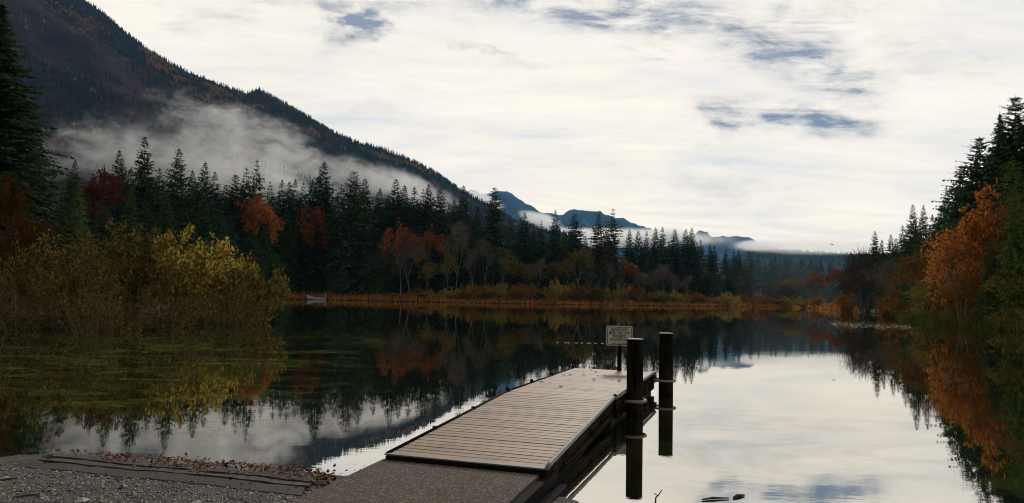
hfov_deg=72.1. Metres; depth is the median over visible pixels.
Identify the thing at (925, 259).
fir tree
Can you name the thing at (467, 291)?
shrub
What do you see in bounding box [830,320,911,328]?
lily pads
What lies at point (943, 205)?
fir tree
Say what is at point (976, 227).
maple tree
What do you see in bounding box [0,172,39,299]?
maple tree
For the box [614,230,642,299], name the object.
fir tree
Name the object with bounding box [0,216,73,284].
maple tree
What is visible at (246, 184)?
fir tree
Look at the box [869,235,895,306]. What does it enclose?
fir tree
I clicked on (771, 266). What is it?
fir tree
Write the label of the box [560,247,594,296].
maple tree
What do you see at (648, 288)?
cedar tree
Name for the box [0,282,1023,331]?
ground
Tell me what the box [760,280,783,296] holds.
bare tree
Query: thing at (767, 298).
shrub
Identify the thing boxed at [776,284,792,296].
bare tree
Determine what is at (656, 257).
fir tree
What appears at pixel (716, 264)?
fir tree
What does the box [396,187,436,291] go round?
fir tree
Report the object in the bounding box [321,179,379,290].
fir tree
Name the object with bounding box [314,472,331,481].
weed
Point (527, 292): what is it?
shrub
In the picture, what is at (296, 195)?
fir tree
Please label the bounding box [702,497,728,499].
twig
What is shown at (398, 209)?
fir tree
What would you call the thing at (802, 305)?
shrub
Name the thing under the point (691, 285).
cedar tree
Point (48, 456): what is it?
weed
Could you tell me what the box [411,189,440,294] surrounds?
fir tree
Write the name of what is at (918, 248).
cedar tree
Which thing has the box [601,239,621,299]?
fir tree
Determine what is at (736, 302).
shrub
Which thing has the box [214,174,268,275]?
fir tree
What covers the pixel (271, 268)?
cedar tree
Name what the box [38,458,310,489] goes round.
concrete plank
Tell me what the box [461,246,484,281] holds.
bare tree
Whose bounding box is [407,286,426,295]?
shrub
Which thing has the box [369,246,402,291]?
bare tree
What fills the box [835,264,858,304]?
cedar tree
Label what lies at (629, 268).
maple tree
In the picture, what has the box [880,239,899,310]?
fir tree
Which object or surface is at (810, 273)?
fir tree
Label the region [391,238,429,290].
bare tree
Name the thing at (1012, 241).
cedar tree
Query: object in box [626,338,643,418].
dock pile
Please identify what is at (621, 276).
bare tree
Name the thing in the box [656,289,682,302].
shrub
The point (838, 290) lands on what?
cedar tree
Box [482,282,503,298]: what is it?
shrub
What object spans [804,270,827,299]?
maple tree
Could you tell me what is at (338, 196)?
fir tree
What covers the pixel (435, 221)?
fir tree
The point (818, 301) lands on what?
shrub
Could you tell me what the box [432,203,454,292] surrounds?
fir tree
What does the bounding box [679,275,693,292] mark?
bare tree
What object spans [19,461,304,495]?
concrete plank
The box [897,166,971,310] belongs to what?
fir tree
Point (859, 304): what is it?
shrub
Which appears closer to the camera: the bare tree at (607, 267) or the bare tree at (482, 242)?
the bare tree at (482, 242)
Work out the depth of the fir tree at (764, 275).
359.84 m
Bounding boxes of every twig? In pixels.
[13,494,35,497]
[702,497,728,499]
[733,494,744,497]
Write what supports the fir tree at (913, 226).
on the ground at (824, 302)
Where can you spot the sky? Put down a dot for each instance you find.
(803, 125)
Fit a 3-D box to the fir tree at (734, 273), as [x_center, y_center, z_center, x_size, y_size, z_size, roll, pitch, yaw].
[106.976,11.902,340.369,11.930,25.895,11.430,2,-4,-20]
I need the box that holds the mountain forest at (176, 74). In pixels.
[6,0,575,253]
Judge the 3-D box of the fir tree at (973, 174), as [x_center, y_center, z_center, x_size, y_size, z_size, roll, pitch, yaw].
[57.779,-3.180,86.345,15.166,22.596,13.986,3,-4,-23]
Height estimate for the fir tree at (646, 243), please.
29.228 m
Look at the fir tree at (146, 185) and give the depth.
195.73 m
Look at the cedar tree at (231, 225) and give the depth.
190.42 m
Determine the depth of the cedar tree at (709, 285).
293.90 m
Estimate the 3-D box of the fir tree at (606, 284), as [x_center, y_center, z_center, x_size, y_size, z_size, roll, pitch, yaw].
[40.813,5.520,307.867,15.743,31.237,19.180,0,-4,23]
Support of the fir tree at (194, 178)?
on the ground at (824, 302)
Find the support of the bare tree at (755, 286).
on the ground at (824, 302)
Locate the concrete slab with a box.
[291,459,539,502]
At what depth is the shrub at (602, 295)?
236.60 m
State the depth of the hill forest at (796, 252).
2845.30 m
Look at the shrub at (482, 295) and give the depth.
226.17 m
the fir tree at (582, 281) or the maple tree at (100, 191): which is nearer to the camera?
the maple tree at (100, 191)
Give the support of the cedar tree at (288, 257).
on the ground at (824, 302)
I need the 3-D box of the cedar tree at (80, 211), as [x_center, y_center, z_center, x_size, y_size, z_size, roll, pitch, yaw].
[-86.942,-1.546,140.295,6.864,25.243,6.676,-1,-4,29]
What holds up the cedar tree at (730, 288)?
on the ground at (824, 302)
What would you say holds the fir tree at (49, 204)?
on the ground at (824, 302)
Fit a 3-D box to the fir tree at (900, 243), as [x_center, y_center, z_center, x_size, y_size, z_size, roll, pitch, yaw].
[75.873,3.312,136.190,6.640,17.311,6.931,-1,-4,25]
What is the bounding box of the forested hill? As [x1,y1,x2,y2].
[716,249,891,293]
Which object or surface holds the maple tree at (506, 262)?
on the ground at (824, 302)
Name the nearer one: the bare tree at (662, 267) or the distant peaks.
the bare tree at (662, 267)
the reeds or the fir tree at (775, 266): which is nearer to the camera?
the reeds
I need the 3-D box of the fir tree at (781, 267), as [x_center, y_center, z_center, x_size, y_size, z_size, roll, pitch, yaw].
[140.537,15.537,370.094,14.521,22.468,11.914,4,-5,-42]
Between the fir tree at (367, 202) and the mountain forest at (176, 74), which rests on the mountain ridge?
the mountain forest at (176, 74)
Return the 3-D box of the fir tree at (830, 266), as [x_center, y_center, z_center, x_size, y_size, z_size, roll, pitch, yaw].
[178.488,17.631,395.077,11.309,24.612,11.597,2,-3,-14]
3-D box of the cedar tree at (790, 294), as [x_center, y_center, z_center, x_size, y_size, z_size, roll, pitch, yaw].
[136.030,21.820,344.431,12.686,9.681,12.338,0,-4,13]
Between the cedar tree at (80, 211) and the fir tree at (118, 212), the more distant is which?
the fir tree at (118, 212)
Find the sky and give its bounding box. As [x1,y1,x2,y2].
[85,0,1023,253]
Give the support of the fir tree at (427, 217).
on the ground at (824, 302)
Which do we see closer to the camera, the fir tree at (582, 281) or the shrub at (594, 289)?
the shrub at (594, 289)
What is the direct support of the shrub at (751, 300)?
on the ground at (824, 302)
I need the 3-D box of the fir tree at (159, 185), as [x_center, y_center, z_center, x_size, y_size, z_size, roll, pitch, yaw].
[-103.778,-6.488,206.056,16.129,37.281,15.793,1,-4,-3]
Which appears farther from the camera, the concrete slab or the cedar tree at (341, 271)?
the cedar tree at (341, 271)
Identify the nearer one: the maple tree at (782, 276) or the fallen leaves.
the fallen leaves
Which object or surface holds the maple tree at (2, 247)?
on the ground at (824, 302)
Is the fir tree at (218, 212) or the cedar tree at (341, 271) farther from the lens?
the cedar tree at (341, 271)
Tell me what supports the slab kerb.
on the gravel shore
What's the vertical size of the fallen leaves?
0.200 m
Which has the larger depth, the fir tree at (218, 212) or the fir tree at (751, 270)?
the fir tree at (751, 270)
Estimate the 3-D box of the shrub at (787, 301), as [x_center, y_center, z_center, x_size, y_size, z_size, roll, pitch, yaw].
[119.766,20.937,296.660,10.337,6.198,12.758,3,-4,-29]
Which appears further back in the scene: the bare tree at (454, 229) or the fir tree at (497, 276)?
the fir tree at (497, 276)
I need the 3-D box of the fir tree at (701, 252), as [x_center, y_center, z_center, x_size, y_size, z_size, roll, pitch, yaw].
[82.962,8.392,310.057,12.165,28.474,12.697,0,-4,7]
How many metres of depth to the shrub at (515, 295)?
227.91 m
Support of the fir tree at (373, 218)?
on the ground at (824, 302)
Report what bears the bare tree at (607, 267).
on the ground at (824, 302)
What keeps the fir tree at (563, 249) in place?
on the ground at (824, 302)
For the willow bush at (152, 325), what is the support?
on the ground at (824, 302)
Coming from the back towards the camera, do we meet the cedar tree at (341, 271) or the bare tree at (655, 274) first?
the bare tree at (655, 274)
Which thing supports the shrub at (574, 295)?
on the ground at (824, 302)
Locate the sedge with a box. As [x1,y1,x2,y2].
[282,289,857,311]
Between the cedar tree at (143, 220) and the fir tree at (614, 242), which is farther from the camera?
the fir tree at (614, 242)
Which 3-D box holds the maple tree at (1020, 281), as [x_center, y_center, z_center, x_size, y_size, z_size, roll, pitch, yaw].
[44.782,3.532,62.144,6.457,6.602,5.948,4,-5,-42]
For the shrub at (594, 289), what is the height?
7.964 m
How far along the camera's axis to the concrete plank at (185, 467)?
7.62 m
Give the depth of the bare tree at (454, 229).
231.24 m
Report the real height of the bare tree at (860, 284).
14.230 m
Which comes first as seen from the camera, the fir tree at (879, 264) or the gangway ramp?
the gangway ramp
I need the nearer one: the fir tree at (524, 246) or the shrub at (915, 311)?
the shrub at (915, 311)
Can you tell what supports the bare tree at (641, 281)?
on the ground at (824, 302)
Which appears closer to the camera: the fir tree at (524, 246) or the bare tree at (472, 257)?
the bare tree at (472, 257)
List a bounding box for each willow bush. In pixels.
[0,228,124,328]
[0,257,75,332]
[34,262,157,332]
[45,217,196,318]
[112,263,213,330]
[127,223,257,323]
[181,265,270,327]
[215,253,290,323]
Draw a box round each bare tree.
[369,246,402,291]
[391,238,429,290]
[441,219,474,285]
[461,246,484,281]
[473,238,495,278]
[517,263,538,286]
[530,256,545,283]
[555,259,575,282]
[600,260,616,292]
[614,270,625,299]
[631,272,653,287]
[645,269,661,294]
[656,264,675,288]
[670,274,682,291]
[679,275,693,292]
[744,281,768,296]
[755,285,774,298]
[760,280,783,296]
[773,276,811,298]
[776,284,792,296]
[831,255,878,312]
[833,244,887,313]
[854,256,900,313]
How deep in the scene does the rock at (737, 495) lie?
7.22 m
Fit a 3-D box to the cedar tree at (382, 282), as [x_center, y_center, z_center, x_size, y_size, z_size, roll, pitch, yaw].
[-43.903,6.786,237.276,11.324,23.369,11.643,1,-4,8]
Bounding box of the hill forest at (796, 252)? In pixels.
[714,246,888,286]
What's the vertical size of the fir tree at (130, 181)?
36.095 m
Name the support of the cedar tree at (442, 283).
on the ground at (824, 302)
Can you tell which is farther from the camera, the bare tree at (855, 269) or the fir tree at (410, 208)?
the fir tree at (410, 208)
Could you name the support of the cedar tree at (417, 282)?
on the ground at (824, 302)
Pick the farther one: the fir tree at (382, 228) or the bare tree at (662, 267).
the bare tree at (662, 267)
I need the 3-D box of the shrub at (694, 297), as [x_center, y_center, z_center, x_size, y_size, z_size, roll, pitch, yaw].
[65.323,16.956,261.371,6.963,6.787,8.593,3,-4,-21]
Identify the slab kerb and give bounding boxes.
[512,470,566,502]
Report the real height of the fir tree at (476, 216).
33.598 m
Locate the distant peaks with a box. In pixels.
[467,190,764,266]
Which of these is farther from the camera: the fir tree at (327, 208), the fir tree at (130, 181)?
the fir tree at (327, 208)
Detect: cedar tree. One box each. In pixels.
[50,205,88,289]
[64,183,92,263]
[81,206,120,291]
[121,204,163,296]
[152,193,175,283]
[168,211,199,286]
[192,192,216,273]
[202,214,238,291]
[218,211,240,273]
[236,235,267,302]
[259,253,291,304]
[274,211,305,294]
[332,236,360,292]
[344,210,387,296]
[367,238,395,295]
[403,226,431,293]
[438,276,447,296]
[461,225,490,298]
[636,261,658,299]
[654,264,676,294]
[675,266,700,297]
[699,272,722,301]
[719,276,738,299]
[781,289,802,300]
[829,275,850,308]
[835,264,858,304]
[850,257,874,306]
[887,225,923,315]
[901,231,925,308]
[908,242,930,309]
[957,213,999,312]
[966,238,1007,328]
[971,161,1023,309]
[987,186,1023,323]
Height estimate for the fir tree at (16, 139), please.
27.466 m
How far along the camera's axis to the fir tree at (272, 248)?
235.32 m
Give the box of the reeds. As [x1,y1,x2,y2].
[896,310,1023,331]
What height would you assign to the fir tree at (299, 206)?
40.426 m
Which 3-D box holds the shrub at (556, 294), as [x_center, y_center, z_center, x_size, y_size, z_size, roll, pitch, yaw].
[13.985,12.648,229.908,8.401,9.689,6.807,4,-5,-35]
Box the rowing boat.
[307,295,323,299]
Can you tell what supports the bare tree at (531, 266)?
on the ground at (824, 302)
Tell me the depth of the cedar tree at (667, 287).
267.00 m
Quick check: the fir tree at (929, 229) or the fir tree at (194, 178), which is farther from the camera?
the fir tree at (194, 178)
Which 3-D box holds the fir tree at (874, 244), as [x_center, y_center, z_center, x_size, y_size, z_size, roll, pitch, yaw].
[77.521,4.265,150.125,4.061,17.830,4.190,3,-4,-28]
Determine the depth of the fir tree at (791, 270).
379.78 m
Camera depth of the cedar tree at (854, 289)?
194.33 m
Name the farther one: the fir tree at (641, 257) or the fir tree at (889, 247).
the fir tree at (641, 257)
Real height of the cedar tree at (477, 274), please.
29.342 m
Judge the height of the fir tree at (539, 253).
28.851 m
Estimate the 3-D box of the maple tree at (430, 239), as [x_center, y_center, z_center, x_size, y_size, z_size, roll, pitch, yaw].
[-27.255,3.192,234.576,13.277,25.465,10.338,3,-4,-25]
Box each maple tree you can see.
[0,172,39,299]
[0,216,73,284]
[0,235,25,302]
[68,164,125,288]
[234,193,285,272]
[294,203,331,293]
[378,217,419,293]
[381,263,406,293]
[410,224,449,290]
[417,258,440,289]
[438,253,457,282]
[489,247,519,281]
[503,258,533,285]
[541,256,571,283]
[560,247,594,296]
[588,240,615,291]
[615,258,641,288]
[775,270,796,297]
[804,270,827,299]
[822,268,841,302]
[882,247,956,314]
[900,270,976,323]
[918,226,996,315]
[926,178,1009,311]
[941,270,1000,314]
[980,258,1023,313]
[983,194,1023,302]
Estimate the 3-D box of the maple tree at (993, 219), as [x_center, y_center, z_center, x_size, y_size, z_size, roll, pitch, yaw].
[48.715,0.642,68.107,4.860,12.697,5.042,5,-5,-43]
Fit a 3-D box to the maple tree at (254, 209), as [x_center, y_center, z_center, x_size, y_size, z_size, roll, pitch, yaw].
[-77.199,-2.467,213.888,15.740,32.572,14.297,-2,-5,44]
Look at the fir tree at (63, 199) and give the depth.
194.91 m
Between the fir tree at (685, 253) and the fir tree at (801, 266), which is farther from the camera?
the fir tree at (801, 266)
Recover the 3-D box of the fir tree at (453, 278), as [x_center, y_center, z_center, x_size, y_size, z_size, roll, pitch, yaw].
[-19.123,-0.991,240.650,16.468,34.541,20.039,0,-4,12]
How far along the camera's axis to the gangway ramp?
8.70 m
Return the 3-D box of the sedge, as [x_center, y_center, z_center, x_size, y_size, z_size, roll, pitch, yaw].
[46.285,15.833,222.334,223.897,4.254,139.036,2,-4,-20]
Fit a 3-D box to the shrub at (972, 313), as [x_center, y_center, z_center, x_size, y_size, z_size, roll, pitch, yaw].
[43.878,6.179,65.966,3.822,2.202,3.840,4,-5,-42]
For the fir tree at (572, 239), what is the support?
on the ground at (824, 302)
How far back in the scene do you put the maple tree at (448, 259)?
227.46 m
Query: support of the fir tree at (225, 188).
on the ground at (824, 302)
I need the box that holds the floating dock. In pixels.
[505,365,675,423]
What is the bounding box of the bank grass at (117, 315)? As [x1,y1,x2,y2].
[2,303,278,327]
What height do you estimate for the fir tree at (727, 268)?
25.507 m
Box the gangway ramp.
[384,390,614,480]
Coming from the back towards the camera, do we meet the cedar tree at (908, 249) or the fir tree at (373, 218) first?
the fir tree at (373, 218)
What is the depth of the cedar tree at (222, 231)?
108.14 m
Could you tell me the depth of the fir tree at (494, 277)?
273.41 m
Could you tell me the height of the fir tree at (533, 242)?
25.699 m
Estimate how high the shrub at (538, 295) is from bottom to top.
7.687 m
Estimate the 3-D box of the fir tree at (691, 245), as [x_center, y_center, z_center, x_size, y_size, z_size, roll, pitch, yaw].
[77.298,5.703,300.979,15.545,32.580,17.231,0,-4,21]
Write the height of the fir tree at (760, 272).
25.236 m
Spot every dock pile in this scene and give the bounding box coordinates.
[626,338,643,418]
[659,332,672,394]
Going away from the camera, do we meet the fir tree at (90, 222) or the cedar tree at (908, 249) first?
the cedar tree at (908, 249)
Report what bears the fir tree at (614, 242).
on the ground at (824, 302)
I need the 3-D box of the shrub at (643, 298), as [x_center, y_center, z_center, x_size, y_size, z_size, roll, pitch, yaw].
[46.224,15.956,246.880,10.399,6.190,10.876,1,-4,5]
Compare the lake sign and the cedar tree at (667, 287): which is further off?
the cedar tree at (667, 287)
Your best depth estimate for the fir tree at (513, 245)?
248.00 m
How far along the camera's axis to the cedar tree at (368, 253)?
239.13 m
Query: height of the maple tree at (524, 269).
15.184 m
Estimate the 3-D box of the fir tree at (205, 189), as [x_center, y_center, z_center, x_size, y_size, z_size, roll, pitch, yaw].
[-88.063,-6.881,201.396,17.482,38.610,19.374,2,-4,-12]
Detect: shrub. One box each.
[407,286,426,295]
[421,288,448,298]
[438,286,463,299]
[454,281,482,299]
[471,284,494,299]
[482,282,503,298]
[496,280,520,298]
[505,284,522,299]
[516,282,539,300]
[531,281,549,299]
[540,277,566,301]
[549,281,576,300]
[563,281,588,301]
[576,281,603,300]
[586,286,608,302]
[604,287,619,301]
[615,280,634,301]
[628,284,645,301]
[633,288,657,302]
[646,291,674,303]
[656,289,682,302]
[668,293,691,302]
[682,289,700,303]
[689,293,713,303]
[710,292,742,304]
[732,301,750,304]
[733,292,760,304]
[757,294,775,305]
[764,300,782,304]
[778,294,803,306]
[795,302,809,307]
[804,294,830,308]
[833,290,857,312]
[848,288,876,313]
[872,293,893,315]
[886,298,918,316]
[907,300,941,315]
[939,301,972,319]
[956,306,988,324]
[984,304,1023,328]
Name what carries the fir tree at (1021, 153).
on the ground at (824, 302)
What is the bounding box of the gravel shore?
[0,453,578,502]
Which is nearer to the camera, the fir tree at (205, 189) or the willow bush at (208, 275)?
the willow bush at (208, 275)
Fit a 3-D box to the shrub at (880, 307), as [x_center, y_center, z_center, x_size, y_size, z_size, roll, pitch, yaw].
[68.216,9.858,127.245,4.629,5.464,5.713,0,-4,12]
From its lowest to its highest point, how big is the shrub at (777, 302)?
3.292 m
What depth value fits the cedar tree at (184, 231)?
100.09 m
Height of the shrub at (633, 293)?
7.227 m
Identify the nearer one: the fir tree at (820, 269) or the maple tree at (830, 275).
the maple tree at (830, 275)
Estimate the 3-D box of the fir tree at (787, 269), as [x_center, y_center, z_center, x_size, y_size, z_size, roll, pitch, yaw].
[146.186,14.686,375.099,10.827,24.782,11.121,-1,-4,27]
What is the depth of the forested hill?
2784.24 m
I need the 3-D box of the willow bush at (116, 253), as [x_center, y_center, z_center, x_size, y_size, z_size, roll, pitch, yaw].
[-22.932,1.115,41.407,7.566,6.384,7.305,4,-5,-39]
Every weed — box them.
[41,454,54,458]
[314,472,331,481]
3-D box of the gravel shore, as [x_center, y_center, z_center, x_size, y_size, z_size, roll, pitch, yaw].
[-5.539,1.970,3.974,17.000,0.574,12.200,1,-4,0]
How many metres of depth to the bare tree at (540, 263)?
237.96 m
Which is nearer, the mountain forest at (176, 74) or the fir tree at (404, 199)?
the fir tree at (404, 199)
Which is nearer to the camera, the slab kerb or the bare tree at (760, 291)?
the slab kerb
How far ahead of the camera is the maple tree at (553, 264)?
241.43 m
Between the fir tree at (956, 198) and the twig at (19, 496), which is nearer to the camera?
the twig at (19, 496)
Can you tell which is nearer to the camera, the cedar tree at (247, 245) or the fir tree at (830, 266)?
the cedar tree at (247, 245)
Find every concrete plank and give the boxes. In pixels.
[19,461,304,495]
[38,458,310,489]
[55,455,313,484]
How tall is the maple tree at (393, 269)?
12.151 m
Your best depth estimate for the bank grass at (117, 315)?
39.90 m
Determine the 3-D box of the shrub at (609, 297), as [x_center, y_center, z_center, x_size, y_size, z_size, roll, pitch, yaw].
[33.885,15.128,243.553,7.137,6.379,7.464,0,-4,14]
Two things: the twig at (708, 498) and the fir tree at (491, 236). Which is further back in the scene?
the fir tree at (491, 236)
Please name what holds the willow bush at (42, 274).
on the ground at (824, 302)
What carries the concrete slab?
on the gravel shore
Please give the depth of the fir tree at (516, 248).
276.44 m
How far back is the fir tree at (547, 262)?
270.39 m
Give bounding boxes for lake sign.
[606,326,632,370]
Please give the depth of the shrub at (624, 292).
245.48 m
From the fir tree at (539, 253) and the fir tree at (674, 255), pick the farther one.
the fir tree at (674, 255)
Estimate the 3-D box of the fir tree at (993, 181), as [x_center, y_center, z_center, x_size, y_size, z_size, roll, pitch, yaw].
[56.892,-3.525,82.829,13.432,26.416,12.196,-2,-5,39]
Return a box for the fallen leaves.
[3,449,353,496]
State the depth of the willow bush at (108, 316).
33.53 m
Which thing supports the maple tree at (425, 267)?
on the ground at (824, 302)
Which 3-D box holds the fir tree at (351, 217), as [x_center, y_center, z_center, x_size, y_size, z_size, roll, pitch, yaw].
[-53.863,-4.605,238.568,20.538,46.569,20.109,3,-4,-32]
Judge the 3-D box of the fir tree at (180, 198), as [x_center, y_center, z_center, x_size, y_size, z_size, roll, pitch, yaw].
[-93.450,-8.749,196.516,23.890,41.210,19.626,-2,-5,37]
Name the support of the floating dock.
on the lake water
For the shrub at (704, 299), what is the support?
on the ground at (824, 302)
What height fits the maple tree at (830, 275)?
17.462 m
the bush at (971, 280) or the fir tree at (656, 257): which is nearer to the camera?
the bush at (971, 280)
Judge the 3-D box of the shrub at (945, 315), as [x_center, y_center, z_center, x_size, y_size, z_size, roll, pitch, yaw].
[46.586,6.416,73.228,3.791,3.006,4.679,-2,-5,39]
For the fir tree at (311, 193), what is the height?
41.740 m
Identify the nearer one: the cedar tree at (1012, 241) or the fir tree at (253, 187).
the cedar tree at (1012, 241)
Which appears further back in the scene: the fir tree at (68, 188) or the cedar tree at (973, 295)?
the fir tree at (68, 188)
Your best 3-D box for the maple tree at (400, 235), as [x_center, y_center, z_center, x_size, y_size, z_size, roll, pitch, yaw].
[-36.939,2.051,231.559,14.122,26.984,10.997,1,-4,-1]
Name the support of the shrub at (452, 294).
on the ground at (824, 302)
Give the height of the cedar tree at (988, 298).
9.509 m
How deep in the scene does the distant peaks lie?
4982.77 m
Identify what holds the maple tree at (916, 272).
on the ground at (824, 302)
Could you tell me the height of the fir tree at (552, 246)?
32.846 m
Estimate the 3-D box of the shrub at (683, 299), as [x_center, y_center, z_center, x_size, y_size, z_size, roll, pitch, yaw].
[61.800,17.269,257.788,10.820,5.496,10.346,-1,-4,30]
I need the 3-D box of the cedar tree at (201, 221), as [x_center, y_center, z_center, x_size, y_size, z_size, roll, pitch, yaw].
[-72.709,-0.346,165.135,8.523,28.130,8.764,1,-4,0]
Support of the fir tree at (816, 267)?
on the ground at (824, 302)
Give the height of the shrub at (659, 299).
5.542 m
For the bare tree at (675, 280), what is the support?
on the ground at (824, 302)
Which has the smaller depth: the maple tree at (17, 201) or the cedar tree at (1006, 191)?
the maple tree at (17, 201)
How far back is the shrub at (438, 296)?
222.39 m
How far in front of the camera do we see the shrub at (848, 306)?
161.02 m
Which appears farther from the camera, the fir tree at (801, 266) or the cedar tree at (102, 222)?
the fir tree at (801, 266)
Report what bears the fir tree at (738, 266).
on the ground at (824, 302)
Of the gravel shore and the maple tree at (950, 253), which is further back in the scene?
the maple tree at (950, 253)
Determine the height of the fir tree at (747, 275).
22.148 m
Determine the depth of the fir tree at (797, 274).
379.07 m
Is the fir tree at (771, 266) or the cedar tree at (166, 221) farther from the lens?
the fir tree at (771, 266)
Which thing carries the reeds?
on the ground at (824, 302)
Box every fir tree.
[0,1,114,299]
[17,123,68,293]
[48,172,77,245]
[49,159,94,243]
[81,174,112,269]
[95,148,139,286]
[110,167,144,234]
[120,137,161,257]
[140,168,177,234]
[142,149,209,271]
[174,170,207,233]
[184,161,222,252]
[204,172,230,239]
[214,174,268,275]
[218,185,231,238]
[225,167,269,271]
[242,159,278,273]
[255,182,288,289]
[262,182,319,292]
[264,180,297,281]
[280,178,302,292]
[287,182,319,294]
[291,163,339,290]
[292,181,333,293]
[314,183,345,281]
[318,171,379,296]
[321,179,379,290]
[361,179,421,293]
[366,196,404,294]
[368,189,385,281]
[390,185,425,293]
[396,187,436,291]
[402,183,442,292]
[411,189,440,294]
[421,189,452,293]
[424,199,472,291]
[432,186,488,289]
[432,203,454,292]
[466,207,494,294]
[470,188,515,289]
[487,223,513,296]
[487,247,504,295]
[491,216,521,289]
[503,213,542,289]
[505,225,525,289]
[525,232,548,296]
[529,221,549,296]
[536,210,570,289]
[541,239,555,297]
[550,232,580,298]
[556,214,590,298]
[574,237,596,292]
[581,212,611,299]
[585,255,605,291]
[601,209,625,297]
[601,233,620,293]
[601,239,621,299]
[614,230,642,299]
[624,231,659,297]
[642,231,656,286]
[647,228,674,295]
[656,226,676,286]
[666,231,694,293]
[672,230,714,294]
[681,228,707,295]
[696,240,713,294]
[703,245,723,298]
[710,245,725,297]
[717,251,739,298]
[727,252,743,300]
[732,249,750,300]
[741,258,757,298]
[745,253,761,289]
[754,254,765,295]
[759,260,769,297]
[761,256,779,297]
[762,256,785,299]
[775,261,788,298]
[781,257,795,292]
[787,257,796,287]
[792,264,803,298]
[796,259,812,301]
[804,258,826,300]
[813,259,824,295]
[815,259,832,299]
[824,261,839,301]
[864,231,881,311]
[868,240,887,309]
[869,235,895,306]
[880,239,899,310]
[884,205,924,300]
[891,224,905,303]
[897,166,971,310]
[902,137,996,310]
[903,221,937,308]
[918,204,929,240]
[919,190,950,309]
[923,215,933,250]
[932,114,1007,310]
[947,97,1023,296]
[976,106,1023,300]
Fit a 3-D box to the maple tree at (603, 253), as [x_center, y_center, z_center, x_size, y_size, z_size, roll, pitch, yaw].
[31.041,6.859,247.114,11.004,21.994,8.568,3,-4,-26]
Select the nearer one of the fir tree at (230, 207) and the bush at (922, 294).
the bush at (922, 294)
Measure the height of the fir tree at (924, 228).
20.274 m
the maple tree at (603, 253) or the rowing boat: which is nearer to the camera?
the rowing boat
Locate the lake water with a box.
[0,299,1023,502]
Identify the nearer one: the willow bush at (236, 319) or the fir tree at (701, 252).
the willow bush at (236, 319)
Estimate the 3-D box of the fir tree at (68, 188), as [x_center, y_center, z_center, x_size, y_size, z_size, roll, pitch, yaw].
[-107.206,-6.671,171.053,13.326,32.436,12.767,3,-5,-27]
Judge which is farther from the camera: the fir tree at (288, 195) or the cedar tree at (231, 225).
the fir tree at (288, 195)
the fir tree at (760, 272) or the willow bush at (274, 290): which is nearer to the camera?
the willow bush at (274, 290)
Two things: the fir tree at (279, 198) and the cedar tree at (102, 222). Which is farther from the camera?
the fir tree at (279, 198)
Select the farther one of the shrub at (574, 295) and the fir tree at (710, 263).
the fir tree at (710, 263)
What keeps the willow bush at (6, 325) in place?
on the ground at (824, 302)
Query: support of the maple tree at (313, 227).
on the ground at (824, 302)
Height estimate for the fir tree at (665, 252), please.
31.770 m
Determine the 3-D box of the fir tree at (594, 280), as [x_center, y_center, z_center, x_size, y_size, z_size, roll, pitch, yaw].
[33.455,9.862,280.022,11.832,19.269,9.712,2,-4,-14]
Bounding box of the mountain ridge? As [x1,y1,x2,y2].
[0,0,722,292]
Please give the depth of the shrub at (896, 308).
103.63 m
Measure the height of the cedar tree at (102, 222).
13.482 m
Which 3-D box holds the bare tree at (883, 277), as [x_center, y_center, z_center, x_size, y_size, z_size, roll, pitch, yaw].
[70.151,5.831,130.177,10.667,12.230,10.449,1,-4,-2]
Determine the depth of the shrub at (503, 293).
228.75 m
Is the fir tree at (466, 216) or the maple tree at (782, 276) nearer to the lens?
the fir tree at (466, 216)
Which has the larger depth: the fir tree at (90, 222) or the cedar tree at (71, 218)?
the fir tree at (90, 222)
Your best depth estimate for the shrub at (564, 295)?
234.38 m
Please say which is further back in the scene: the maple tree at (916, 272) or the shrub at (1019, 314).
the maple tree at (916, 272)
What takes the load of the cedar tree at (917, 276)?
on the ground at (824, 302)
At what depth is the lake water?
14.65 m
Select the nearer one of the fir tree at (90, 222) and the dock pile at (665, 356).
the dock pile at (665, 356)
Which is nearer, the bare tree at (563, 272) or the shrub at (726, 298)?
the bare tree at (563, 272)
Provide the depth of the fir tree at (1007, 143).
80.17 m
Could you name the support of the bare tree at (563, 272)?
on the ground at (824, 302)
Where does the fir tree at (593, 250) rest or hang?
on the ground at (824, 302)

